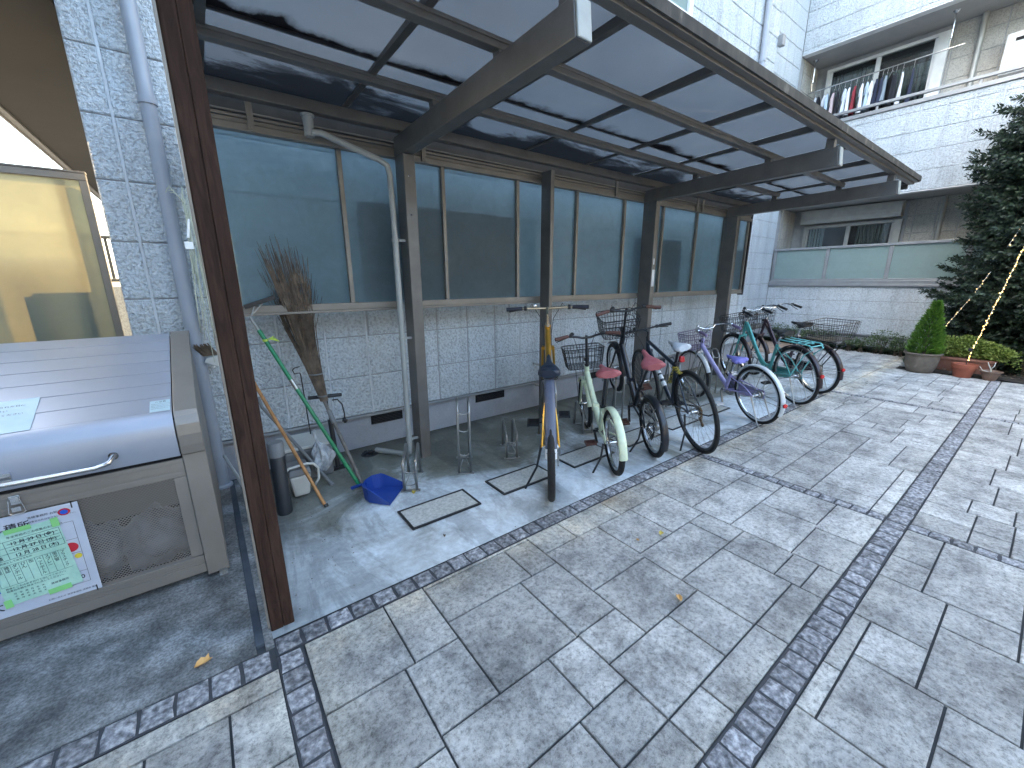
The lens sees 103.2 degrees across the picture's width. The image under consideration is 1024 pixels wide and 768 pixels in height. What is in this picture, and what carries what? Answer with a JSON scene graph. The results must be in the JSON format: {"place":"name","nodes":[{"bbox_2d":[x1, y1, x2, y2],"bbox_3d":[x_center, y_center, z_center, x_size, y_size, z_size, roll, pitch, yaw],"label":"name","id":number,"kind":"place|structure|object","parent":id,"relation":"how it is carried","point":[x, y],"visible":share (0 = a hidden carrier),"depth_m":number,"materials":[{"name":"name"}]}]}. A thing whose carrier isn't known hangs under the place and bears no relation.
{"place":"outdoors","nodes":[
{"label":"outdoors","id":0,"kind":"place"},
{"bbox_2d":[0,117,120,286],"label":"sky","id":1,"kind":"structure","parent":0,"point":[15,148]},
{"bbox_2d":[79,348,1023,767],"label":"stamped concrete paving","id":2,"kind":"structure","parent":0,"point":[879,710],"depth_m":1.80,"materials":[{"name":"concrete"}]},
{"bbox_2d":[800,327,821,343],"bbox_3d":[6.828,-1.102,9.248,0.459,0.511,0.496,-11,18,-36],"label":"shrub","id":3,"kind":"object","parent":2,"relation":"on","point":[803,334],"visible":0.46,"depth_m":9.26,"materials":[{"name":"green plant"}]},
{"bbox_2d":[841,335,859,350],"bbox_3d":[7.253,-0.890,8.709,0.263,0.364,0.303,-11,18,-36],"label":"shrub","id":4,"kind":"object","parent":2,"relation":"on","point":[848,343],"visible":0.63,"depth_m":8.70,"materials":[{"name":"green plant"}]},
{"bbox_2d":[854,337,867,351],"bbox_3d":[7.375,-0.834,8.557,0.236,0.329,0.263,-11,18,-36],"label":"shrub","id":5,"kind":"object","parent":2,"relation":"on","point":[860,344],"visible":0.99,"depth_m":8.56,"materials":[{"name":"green plant"}]},
{"bbox_2d":[866,329,901,353],"bbox_3d":[7.574,-0.867,8.276,0.524,0.532,0.548,-11,18,-36],"label":"shrub","id":6,"kind":"object","parent":2,"relation":"on","point":[877,345],"visible":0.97,"depth_m":8.29,"materials":[{"name":"green plant"}]},
{"bbox_2d":[889,335,910,356],"bbox_3d":[7.718,-0.752,8.034,0.377,0.427,0.380,0,14,0],"label":"shrub","id":7,"kind":"object","parent":2,"relation":"on","point":[900,346],"visible":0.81,"depth_m":8.06,"materials":[{"name":"green plant"}]},
{"bbox_2d":[903,350,943,373],"bbox_3d":[6.766,-0.363,6.716,0.480,0.330,0.480,-11,18,-36],"label":"flowerpot","id":8,"kind":"object","parent":2,"relation":"on","point":[924,363],"visible":0.84,"depth_m":6.59,"materials":[{"name":"stone"}]},
{"bbox_2d":[904,300,947,354],"bbox_3d":[6.767,-0.893,6.573,0.517,0.948,0.526,-11,18,-36],"label":"potted conifer","id":9,"kind":"object","parent":8,"relation":"on","point":[934,313],"visible":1,"depth_m":6.51,"materials":[{"name":"green plant"}]},
{"bbox_2d":[951,362,978,377],"bbox_3d":[7.083,-0.215,6.372,0.296,0.210,0.296,-11,18,-36],"label":"flowerpot","id":10,"kind":"object","parent":2,"relation":"on","point":[961,370],"visible":1,"depth_m":6.31,"materials":[{"name":"ceramic"}]},
{"bbox_2d":[979,369,1003,380],"bbox_3d":[7.254,-0.128,6.160,0.250,0.145,0.250,-11,18,-36],"label":"flowerpot","id":11,"kind":"object","parent":2,"relation":"on","point":[993,375],"visible":0.99,"depth_m":6.12,"materials":[{"name":"ceramic"}]},
{"bbox_2d":[143,341,1023,767],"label":"ground","id":12,"kind":"structure","parent":0,"point":[275,667],"depth_m":1.68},
{"bbox_2d":[0,487,256,767],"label":"bin pad","id":13,"kind":"object","parent":12,"relation":"on","point":[67,680],"visible":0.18,"depth_m":1.68,"materials":[{"name":"concrete"}]},
{"bbox_2d":[0,162,124,343],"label":"passage screen","id":14,"kind":"object","parent":13,"relation":"on","point":[55,281],"visible":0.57,"depth_m":2.57,"materials":[{"name":"glass"}]},
{"bbox_2d":[0,330,229,640],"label":"refuse bin","id":15,"kind":"object","parent":13,"relation":"on","point":[99,443],"visible":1,"depth_m":1.91,"materials":[{"name":"metal"}]},
{"bbox_2d":[0,397,39,433],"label":"lid leaflet","id":16,"kind":"object","parent":15,"relation":"on","point":[16,415],"visible":1,"depth_m":1.72,"materials":[{"name":"paper"}]},
{"bbox_2d":[0,501,102,619],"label":"collection notice","id":17,"kind":"object","parent":15,"relation":"attached to","point":[69,517],"visible":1,"depth_m":1.75,"materials":[{"name":"paper"}]},
{"bbox_2d":[0,517,82,608],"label":"schedule sheet","id":18,"kind":"object","parent":17,"relation":"attached to","point":[37,560],"visible":1,"depth_m":1.70,"materials":[{"name":"green paper"}]},
{"bbox_2d":[84,520,128,579],"bbox_3d":[-2.070,0.833,1.983,0.327,0.336,0.336,-11,18,-36],"label":"rubbish bag","id":19,"kind":"object","parent":15,"relation":"in","point":[107,546],"visible":0.14,"depth_m":1.96,"materials":[{"name":"white plastic"}]},
{"bbox_2d":[119,502,189,569],"bbox_3d":[-1.857,0.795,2.129,0.347,0.340,0.330,-11,18,-36],"label":"rubbish bag","id":20,"kind":"object","parent":15,"relation":"in","point":[155,536],"visible":0.37,"depth_m":2.05,"materials":[{"name":"white plastic"}]},
{"bbox_2d":[149,399,170,412],"bbox_3d":[-1.668,0.103,1.925,0.076,0.030,0.098,-11,18,-36],"label":"caution sticker","id":21,"kind":"object","parent":15,"relation":"on","point":[160,405],"visible":1,"depth_m":1.92,"materials":[{"name":"paper"}]},
{"bbox_2d":[101,235,131,335],"bbox_3d":[-4.409,-0.538,4.276,1.300,1.960,0.100,-11,18,-36],"label":"slatted railing","id":22,"kind":"object","parent":13,"relation":"on","point":[122,310],"visible":0.04,"depth_m":4.31,"materials":[{"name":"beige"}]},
{"bbox_2d":[194,653,211,667],"bbox_3d":[-1.248,1.120,1.641,0.038,0.013,0.062,5,15,19],"label":"fallen leaf","id":23,"kind":"object","parent":13,"relation":"on","point":[201,661],"visible":1,"depth_m":1.65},
{"bbox_2d":[17,650,273,767],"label":"sett edging by bin","id":24,"kind":"object","parent":12,"relation":"on","point":[93,746],"visible":1,"depth_m":1.44,"materials":[{"name":"stone"}]},
{"bbox_2d":[230,480,264,649],"bbox_3d":[-1.622,0.939,2.438,0.033,0.026,1.840,-11,18,-36],"label":"joint strip","id":25,"kind":"object","parent":12,"relation":"on","point":[256,623],"visible":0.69,"depth_m":2.11,"materials":[{"name":"metal"}]},
{"bbox_2d":[234,480,274,650],"bbox_3d":[-1.587,0.939,2.445,0.032,0.022,1.870,-11,18,-36],"label":"cement margin","id":26,"kind":"object","parent":12,"relation":"on","point":[268,639],"visible":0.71,"depth_m":2.16,"materials":[{"name":"concrete"}]},
{"bbox_2d":[277,646,337,767],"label":"sett cross band","id":27,"kind":"object","parent":12,"relation":"on","point":[312,742],"visible":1,"depth_m":1.45,"materials":[{"name":"stone"}]},
{"bbox_2d":[0,0,1023,489],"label":"apartment building","id":28,"kind":"structure","parent":12,"relation":"on","point":[82,84],"depth_m":4.91,"materials":[{"name":"tile"}]},
{"bbox_2d":[192,343,218,366],"bbox_3d":[-2.114,-0.201,2.819,0.149,0.172,0.052,-11,18,-36],"label":"hand brush","id":29,"kind":"object","parent":28,"relation":"hanging from","point":[204,350],"visible":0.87,"depth_m":2.81,"materials":[{"name":"brown plastic"}]},
{"bbox_2d":[223,455,241,486],"bbox_3d":[-1.776,0.570,2.607,0.558,0.080,0.026,14,20,43],"label":"pipe offcut","id":30,"kind":"object","parent":28,"relation":"attached to","point":[233,470],"visible":0.67,"depth_m":2.65,"materials":[{"name":"grey plastic"}]},
{"bbox_2d":[669,0,693,16],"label":"window","id":31,"kind":"structure","parent":28,"relation":"in","point":[686,5],"depth_m":5.14,"materials":[{"name":"glass"}]},
{"bbox_2d":[801,219,903,278],"bbox_3d":[7.911,-3.046,9.666,0.098,1.460,1.840,-11,18,-36],"label":"window","id":32,"kind":"structure","parent":28,"relation":"in","point":[882,231],"depth_m":9.49,"materials":[{"name":"clear glass"}]},
{"bbox_2d":[824,29,951,117],"bbox_3d":[7.920,-6.164,8.840,0.097,1.810,1.990,-11,18,-36],"label":"window","id":33,"kind":"structure","parent":28,"relation":"in","point":[929,70],"depth_m":8.47,"materials":[{"name":"glass"}]},
{"bbox_2d":[948,9,961,48],"bbox_3d":[8.170,-6.561,7.520,0.110,0.618,0.110,-11,18,-36],"label":"pole bracket","id":34,"kind":"object","parent":28,"relation":"hanging from","point":[956,11],"visible":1,"depth_m":7.50,"materials":[{"name":"silver metal"}]},
{"bbox_2d":[807,43,964,94],"bbox_3d":[7.554,-6.456,8.392,0.027,0.068,2.470,-11,18,-36],"label":"clothes pole","id":35,"kind":"object","parent":34,"relation":"hanging from","point":[889,67],"visible":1,"depth_m":8.22,"materials":[{"name":"silver metal"}]},
{"bbox_2d":[823,88,829,110],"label":"hanging garment","id":36,"kind":"object","parent":35,"relation":"hanging from","point":[826,104],"visible":0.58,"depth_m":8.95,"materials":[{"name":"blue fabric"}]},
{"bbox_2d":[829,87,835,113],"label":"hanging garment","id":37,"kind":"object","parent":35,"relation":"hanging from","point":[831,104],"visible":0.72,"depth_m":8.90,"materials":[{"name":"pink fabric"}]},
{"bbox_2d":[837,84,846,118],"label":"hanging garment","id":38,"kind":"object","parent":35,"relation":"hanging from","point":[841,105],"visible":0.89,"depth_m":8.72,"materials":[{"name":"fabric"}]},
{"bbox_2d":[843,81,851,117],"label":"hanging garment","id":39,"kind":"object","parent":35,"relation":"hanging from","point":[847,100],"visible":0.86,"depth_m":8.65,"materials":[{"name":"white fabric"}]},
{"bbox_2d":[848,79,857,116],"bbox_3d":[7.360,-6.152,8.738,0.084,0.781,0.504,11,18,38],"label":"hanging garment","id":40,"kind":"object","parent":35,"relation":"hanging from","point":[852,103],"visible":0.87,"depth_m":8.62,"materials":[{"name":"red fabric"}]},
{"bbox_2d":[855,79,863,114],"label":"hanging garment","id":41,"kind":"object","parent":35,"relation":"hanging from","point":[859,102],"visible":0.88,"depth_m":8.48,"materials":[{"name":"white fabric"}]},
{"bbox_2d":[860,77,868,113],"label":"hanging garment","id":42,"kind":"object","parent":35,"relation":"hanging from","point":[864,99],"visible":0.83,"depth_m":8.43,"materials":[{"name":"blue fabric"}]},
{"bbox_2d":[863,77,872,112],"bbox_3d":[7.516,-6.126,8.529,0.087,0.740,0.512,10,18,35],"label":"hanging garment","id":43,"kind":"object","parent":35,"relation":"hanging from","point":[869,93],"visible":0.87,"depth_m":8.38,"materials":[{"name":"white fabric"}]},
{"bbox_2d":[868,70,878,111],"bbox_3d":[7.564,-6.092,8.472,0.087,0.781,0.536,10,18,35],"label":"hanging garment","id":44,"kind":"object","parent":35,"relation":"hanging from","point":[874,92],"visible":0.83,"depth_m":8.31,"materials":[{"name":"blue fabric"}]},
{"bbox_2d":[874,72,883,109],"bbox_3d":[7.618,-6.086,8.399,0.085,0.760,0.577,11,18,38],"label":"hanging garment","id":45,"kind":"object","parent":35,"relation":"hanging from","point":[879,90],"visible":0.74,"depth_m":8.23,"materials":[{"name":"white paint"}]},
{"bbox_2d":[879,69,888,108],"bbox_3d":[7.660,-6.099,8.338,0.084,0.708,0.533,12,19,40],"label":"hanging garment","id":46,"kind":"object","parent":35,"relation":"hanging from","point":[882,95],"visible":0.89,"depth_m":8.20,"materials":[{"name":"blue fabric"}]},
{"bbox_2d":[880,70,894,108],"bbox_3d":[7.703,-6.042,8.296,0.094,0.802,0.515,7,16,26],"label":"hanging garment","id":47,"kind":"object","parent":35,"relation":"hanging from","point":[889,86],"visible":0.75,"depth_m":8.23,"materials":[{"name":"black fabric"}]},
{"bbox_2d":[890,67,897,105],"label":"hanging garment","id":48,"kind":"object","parent":35,"relation":"hanging from","point":[893,90],"visible":0.65,"depth_m":8.09,"materials":[{"name":"black fabric"}]},
{"bbox_2d":[893,64,904,104],"bbox_3d":[7.805,-6.002,8.166,0.088,0.822,0.310,10,17,34],"label":"hanging garment","id":49,"kind":"object","parent":35,"relation":"hanging from","point":[898,93],"visible":0.84,"depth_m":8.11,"materials":[{"name":"white fabric"}]},
{"bbox_2d":[904,60,915,101],"bbox_3d":[7.901,-5.953,8.046,0.084,0.864,0.399,12,19,39],"label":"hanging garment","id":50,"kind":"object","parent":35,"relation":"hanging from","point":[909,86],"visible":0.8,"depth_m":7.94,"materials":[{"name":"blue fabric"}]},
{"bbox_2d":[240,362,843,638],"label":"shed slab","id":51,"kind":"structure","parent":12,"relation":"on","point":[388,545],"depth_m":2.93,"materials":[{"name":"concrete"}]},
{"bbox_2d":[151,0,294,630],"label":"timber post","id":52,"kind":"object","parent":51,"relation":"on","point":[175,22],"visible":1,"depth_m":1.45,"materials":[{"name":"brown paint"}]},
{"bbox_2d":[165,186,215,361],"bbox_3d":[-1.078,-0.357,1.376,0.062,0.580,0.016,-11,18,-36],"label":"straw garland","id":53,"kind":"object","parent":52,"relation":"hanging from","point":[189,244],"visible":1,"depth_m":1.37,"materials":[{"name":"white paint"}]},
{"bbox_2d":[267,439,292,515],"bbox_3d":[-1.546,0.622,2.706,0.096,0.468,0.206,-8,16,-29],"label":"black cylinder","id":54,"kind":"object","parent":51,"relation":"on","point":[278,466],"visible":1,"depth_m":2.67,"materials":[{"name":"grey plastic"}]},
{"bbox_2d":[255,382,328,507],"bbox_3d":[-1.558,0.398,2.830,0.677,0.856,0.030,7,16,28],"label":"bamboo stick","id":55,"kind":"object","parent":51,"relation":"on","point":[297,457],"visible":0.93,"depth_m":2.82,"materials":[{"name":"brown wood"}]},
{"bbox_2d":[258,397,334,485],"bbox_3d":[-1.628,0.437,3.053,0.571,0.675,0.037,3,15,11],"label":"grey pole","id":56,"kind":"object","parent":51,"relation":"on","point":[302,451],"visible":0.78,"depth_m":3.06,"materials":[{"name":"plastic"}]},
{"bbox_2d":[311,429,335,471],"bbox_3d":[-1.452,0.500,3.115,0.175,0.340,0.109,-11,18,-36],"label":"plastic bag","id":57,"kind":"object","parent":56,"relation":"hanging from","point":[323,455],"visible":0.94,"depth_m":3.10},
{"bbox_2d":[243,295,359,484],"bbox_3d":[-1.449,0.078,2.886,0.651,1.383,0.137,-1,14,-2],"label":"floor squeegee","id":58,"kind":"object","parent":51,"relation":"on","point":[260,302],"visible":0.96,"depth_m":2.79,"materials":[{"name":"green metal"}]},
{"bbox_2d":[292,366,310,433],"bbox_3d":[-1.678,0.276,3.279,0.084,0.854,0.019,-11,18,-36],"label":"hooked rod","id":59,"kind":"object","parent":51,"relation":"on","point":[304,396],"visible":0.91,"depth_m":3.24,"materials":[{"name":"black metal"}]},
{"bbox_2d":[286,459,319,499],"bbox_3d":[-1.522,0.658,2.931,0.219,0.255,0.212,-11,18,-36],"label":"white caddy","id":60,"kind":"object","parent":51,"relation":"on","point":[299,482],"visible":0.81,"depth_m":2.87,"materials":[{"name":"plastic"}]},
{"bbox_2d":[275,430,333,483],"bbox_3d":[-1.651,0.577,3.253,0.355,0.285,0.320,-11,18,-36],"label":"plastic bag","id":61,"kind":"object","parent":51,"relation":"on","point":[305,441],"visible":0.31,"depth_m":3.17,"materials":[{"name":"plastic"}]},
{"bbox_2d":[255,234,362,486],"bbox_3d":[-1.396,-0.140,3.000,0.642,1.815,0.342,2,14,7],"label":"bamboo broom","id":62,"kind":"object","parent":51,"relation":"on","point":[303,329],"visible":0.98,"depth_m":2.94,"materials":[{"name":"brown plant"}]},
{"bbox_2d":[308,393,348,470],"bbox_3d":[-1.458,0.389,3.276,0.264,0.636,0.097,-11,18,-36],"label":"floor pump","id":63,"kind":"object","parent":51,"relation":"on","point":[337,466],"visible":0.77,"depth_m":3.28,"materials":[{"name":"black plastic"}]},
{"bbox_2d":[361,450,377,456],"bbox_3d":[-1.272,0.608,3.620,0.150,0.032,0.150,-11,18,-36],"label":"floor drain","id":64,"kind":"object","parent":51,"relation":"on","point":[369,453],"visible":0.97,"depth_m":3.60,"materials":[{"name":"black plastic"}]},
{"bbox_2d":[351,473,402,504],"bbox_3d":[-0.991,0.744,2.919,0.355,0.110,0.292,1,14,6],"label":"dustpan","id":65,"kind":"object","parent":51,"relation":"on","point":[381,488],"visible":0.98,"depth_m":2.96,"materials":[{"name":"blue plastic"}]},
{"bbox_2d":[401,442,423,492],"bbox_3d":[-0.765,0.612,3.094,0.140,0.284,0.332,-2,14,-8],"label":"bicycle rack","id":66,"kind":"object","parent":51,"relation":"on","point":[417,455],"visible":1,"depth_m":2.99,"materials":[{"name":"silver metal"}]},
{"bbox_2d":[397,489,480,530],"bbox_3d":[-0.488,0.839,2.751,0.502,0.010,0.252,-11,18,-36],"label":"manhole cover","id":67,"kind":"object","parent":51,"relation":"on","point":[420,515],"visible":1,"depth_m":2.73,"materials":[{"name":"grey concrete"}]},
{"bbox_2d":[455,397,473,474],"bbox_3d":[-0.396,0.384,3.322,0.140,0.608,0.332,-2,14,-8],"label":"bicycle rack","id":68,"kind":"object","parent":51,"relation":"on","point":[460,456],"visible":1,"depth_m":3.19,"materials":[{"name":"silver metal"}]},
{"bbox_2d":[500,418,519,458],"bbox_3d":[-0.022,0.471,3.635,0.140,0.284,0.332,-2,14,-8],"label":"bicycle rack","id":69,"kind":"object","parent":51,"relation":"on","point":[513,428],"visible":1,"depth_m":3.54,"materials":[{"name":"silver metal"}]},
{"bbox_2d":[485,464,555,494],"bbox_3d":[0.069,0.733,3.157,0.502,0.010,0.252,-11,18,-36],"label":"rubber mat","id":70,"kind":"object","parent":51,"relation":"on","point":[510,482],"visible":0.81,"depth_m":3.13,"materials":[{"name":"grey rubber"}]},
{"bbox_2d":[536,380,556,444],"bbox_3d":[0.333,0.246,3.854,0.140,0.608,0.332,-2,14,-8],"label":"bicycle rack","id":71,"kind":"object","parent":51,"relation":"on","point":[540,405],"visible":0.23,"depth_m":3.86,"materials":[{"name":"silver metal"}]},
{"bbox_2d":[506,303,588,501],"bbox_3d":[0.294,0.018,3.239,0.679,1.136,1.840,-1,27,5],"label":"bicycle","id":72,"kind":"object","parent":51,"relation":"on","point":[548,371],"visible":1,"depth_m":2.74,"materials":[{"name":"yellow metal"}]},
{"bbox_2d":[192,0,921,457],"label":"cycle shelter","id":73,"kind":"object","parent":51,"relation":"on","point":[416,156],"visible":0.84,"depth_m":3.00,"materials":[{"name":"grey metal"}]},
{"bbox_2d":[572,400,593,434],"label":"bicycle rack","id":74,"kind":"object","parent":51,"relation":"on","point":[583,419],"visible":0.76,"depth_m":4.08,"materials":[{"name":"silver metal"}]},
{"bbox_2d":[559,445,614,467],"bbox_3d":[0.638,0.625,3.572,0.502,0.010,0.252,-11,18,-36],"label":"rubber mat","id":75,"kind":"object","parent":51,"relation":"on","point":[579,457],"visible":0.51,"depth_m":3.55,"materials":[{"name":"grey rubber"}]},
{"bbox_2d":[554,330,628,475],"bbox_3d":[0.754,0.086,3.630,0.614,1.057,1.591,-6,15,-1],"label":"bicycle","id":76,"kind":"object","parent":51,"relation":"on","point":[604,414],"visible":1,"depth_m":3.55,"materials":[{"name":"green metal"}]},
{"bbox_2d":[604,367,624,423],"bbox_3d":[1.108,0.098,4.419,0.140,0.608,0.332,-2,14,-8],"label":"bicycle rack","id":77,"kind":"object","parent":51,"relation":"on","point":[614,398],"visible":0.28,"depth_m":4.29,"materials":[{"name":"silver metal"}]},
{"bbox_2d":[596,302,669,457],"bbox_3d":[1.141,-0.123,3.808,0.614,1.094,1.602,-7,32,-2],"label":"bicycle","id":78,"kind":"object","parent":51,"relation":"on","point":[649,363],"visible":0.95,"depth_m":3.75,"materials":[{"name":"black metal"}]},
{"bbox_2d":[609,427,659,446],"bbox_3d":[1.205,0.517,3.986,0.502,0.010,0.252,-11,18,-36],"label":"rubber mat","id":79,"kind":"object","parent":51,"relation":"on","point":[632,436],"visible":0.49,"depth_m":3.98,"materials":[{"name":"grey rubber"}]},
{"bbox_2d":[654,356,674,407],"bbox_3d":[1.882,-0.049,4.984,0.140,0.608,0.332,-2,14,-8],"label":"bicycle rack","id":80,"kind":"object","parent":51,"relation":"on","point":[668,370],"visible":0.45,"depth_m":4.92,"materials":[{"name":"silver metal"}]},
{"bbox_2d":[617,322,719,453],"bbox_3d":[1.546,-0.018,4.095,0.609,1.076,1.886,-12,15,-1],"label":"bicycle","id":81,"kind":"object","parent":51,"relation":"on","point":[677,375],"visible":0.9,"depth_m":3.73,"materials":[{"name":"black metal"}]},
{"bbox_2d":[652,414,698,429],"bbox_3d":[1.772,0.409,4.399,0.502,0.010,0.252,-11,18,-36],"label":"rubber mat","id":82,"kind":"object","parent":51,"relation":"on","point":[673,423],"visible":0.54,"depth_m":4.39,"materials":[{"name":"rubber"}]},
{"bbox_2d":[678,376,696,400],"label":"bicycle rack","id":83,"kind":"object","parent":51,"relation":"on","point":[689,393],"visible":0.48,"depth_m":5.21,"materials":[{"name":"silver metal"}]},
{"bbox_2d":[694,348,719,393],"bbox_3d":[2.689,-0.202,5.572,0.140,0.608,0.332,-2,14,-8],"label":"bicycle rack","id":84,"kind":"object","parent":51,"relation":"on","point":[713,357],"visible":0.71,"depth_m":5.46,"materials":[{"name":"silver metal"}]},
{"bbox_2d":[688,403,729,416],"bbox_3d":[2.340,0.302,4.812,0.502,0.010,0.252,-11,18,-36],"label":"rubber mat","id":85,"kind":"object","parent":51,"relation":"on","point":[708,412],"visible":0.47,"depth_m":4.80,"materials":[{"name":"rubber"}]},
{"bbox_2d":[677,322,787,426],"bbox_3d":[2.452,-0.188,4.723,0.473,1.019,1.736,-12,16,-10],"label":"bicycle","id":86,"kind":"object","parent":51,"relation":"on","point":[736,387],"visible":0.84,"depth_m":4.55,"materials":[{"name":"purple metal"}]},
{"bbox_2d":[723,343,746,383],"bbox_3d":[3.304,-0.319,6.020,0.140,0.608,0.332,-2,14,-8],"label":"bicycle rack","id":87,"kind":"object","parent":51,"relation":"on","point":[735,355],"visible":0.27,"depth_m":5.97,"materials":[{"name":"silver metal"}]},
{"bbox_2d":[719,304,824,406],"bbox_3d":[3.367,-0.460,5.446,0.513,1.184,1.932,-10,15,-4],"label":"bicycle","id":88,"kind":"object","parent":51,"relation":"on","point":[778,371],"visible":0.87,"depth_m":5.18,"materials":[{"name":"teal metal"}]},
{"bbox_2d":[736,303,860,394],"bbox_3d":[3.940,-0.572,5.894,0.513,1.174,1.897,-11,16,-9],"label":"bicycle","id":89,"kind":"object","parent":51,"relation":"on","point":[832,353],"visible":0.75,"depth_m":5.44,"materials":[{"name":"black metal"}]},
{"bbox_2d":[274,389,833,656],"bbox_3d":[1.761,0.595,3.733,6.920,0.026,0.100,-11,18,-36],"label":"sett edging","id":90,"kind":"object","parent":12,"relation":"on","point":[299,637],"visible":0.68,"depth_m":2.25,"materials":[{"name":"stone"}]},
{"bbox_2d":[698,454,886,521],"bbox_3d":[2.041,0.752,3.112,0.085,0.027,1.250,-11,18,-36],"label":"sett cross band","id":91,"kind":"object","parent":12,"relation":"on","point":[836,502],"visible":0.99,"depth_m":2.98,"materials":[{"name":"stone"}]},
{"bbox_2d":[697,381,1000,767],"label":"paving strip","id":92,"kind":"object","parent":12,"relation":"on","point":[745,738],"visible":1,"depth_m":1.78,"materials":[{"name":"stone"}]},
{"bbox_2d":[832,391,964,414],"bbox_3d":[4.802,0.228,5.125,0.080,0.027,1.250,-11,18,-36],"label":"sett cross band","id":93,"kind":"object","parent":12,"relation":"on","point":[918,406],"visible":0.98,"depth_m":5.05,"materials":[{"name":"stone"}]},
{"bbox_2d":[898,365,1023,382],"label":"planting bed","id":94,"kind":"object","parent":12,"relation":"on","point":[1016,378],"visible":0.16,"depth_m":6.35,"materials":[{"name":"soil"}]},
{"bbox_2d":[910,92,1023,376],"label":"spruce tree","id":95,"kind":"object","parent":94,"relation":"on","point":[1003,176],"visible":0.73,"depth_m":6.37,"materials":[{"name":"green plant"}]},
{"bbox_2d":[967,248,1023,360],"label":"string lights","id":96,"kind":"object","parent":95,"relation":"hanging from","point":[995,304],"visible":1,"depth_m":6.05,"materials":[{"name":"yellow plastic"}]},
{"bbox_2d":[936,356,997,373],"bbox_3d":[7.431,-0.322,6.726,0.360,0.240,0.763,-11,18,-36],"label":"planter","id":97,"kind":"object","parent":94,"relation":"on","point":[945,362],"visible":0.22,"depth_m":6.61,"materials":[{"name":"ceramic"}]},
{"bbox_2d":[932,334,1020,369],"bbox_3d":[7.519,-0.494,6.635,0.513,0.621,1.007,-11,18,-36],"label":"shrub","id":98,"kind":"object","parent":94,"relation":"on","point":[989,350],"visible":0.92,"depth_m":6.50,"materials":[{"name":"green plant"}]},
{"bbox_2d":[1003,351,1023,375],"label":"shrub","id":99,"kind":"object","parent":94,"relation":"on","point":[1014,363],"visible":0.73,"depth_m":6.27,"materials":[{"name":"green plant"}]},
{"bbox_2d":[907,525,1023,569],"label":"sett cross band","id":100,"kind":"object","parent":12,"relation":"on","point":[970,548],"visible":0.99,"depth_m":2.34,"materials":[{"name":"stone"}]},
{"bbox_2d":[979,416,1023,424],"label":"sett cross band","id":101,"kind":"object","parent":12,"relation":"on","point":[1002,420],"visible":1,"depth_m":4.42,"materials":[{"name":"stone"}]},
{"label":"planting bed","id":102,"kind":"structure","parent":12,"relation":"on","visible":0},
{"bbox_2d":[763,336,904,362],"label":"mondo grass","id":103,"kind":"structure","parent":102,"relation":"on","point":[870,348],"depth_m":8.68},
{"bbox_2d":[735,340,802,352],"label":"terracotta path","id":104,"kind":"structure","parent":0,"point":[770,344],"depth_m":9.42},
{"bbox_2d":[767,322,789,341],"bbox_3d":[6.448,-1.246,9.813,0.460,0.514,0.502,-11,18,-36],"label":"shrub","id":105,"kind":"object","parent":104,"relation":"on","point":[775,334],"visible":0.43,"depth_m":9.81,"materials":[{"name":"green plant"}]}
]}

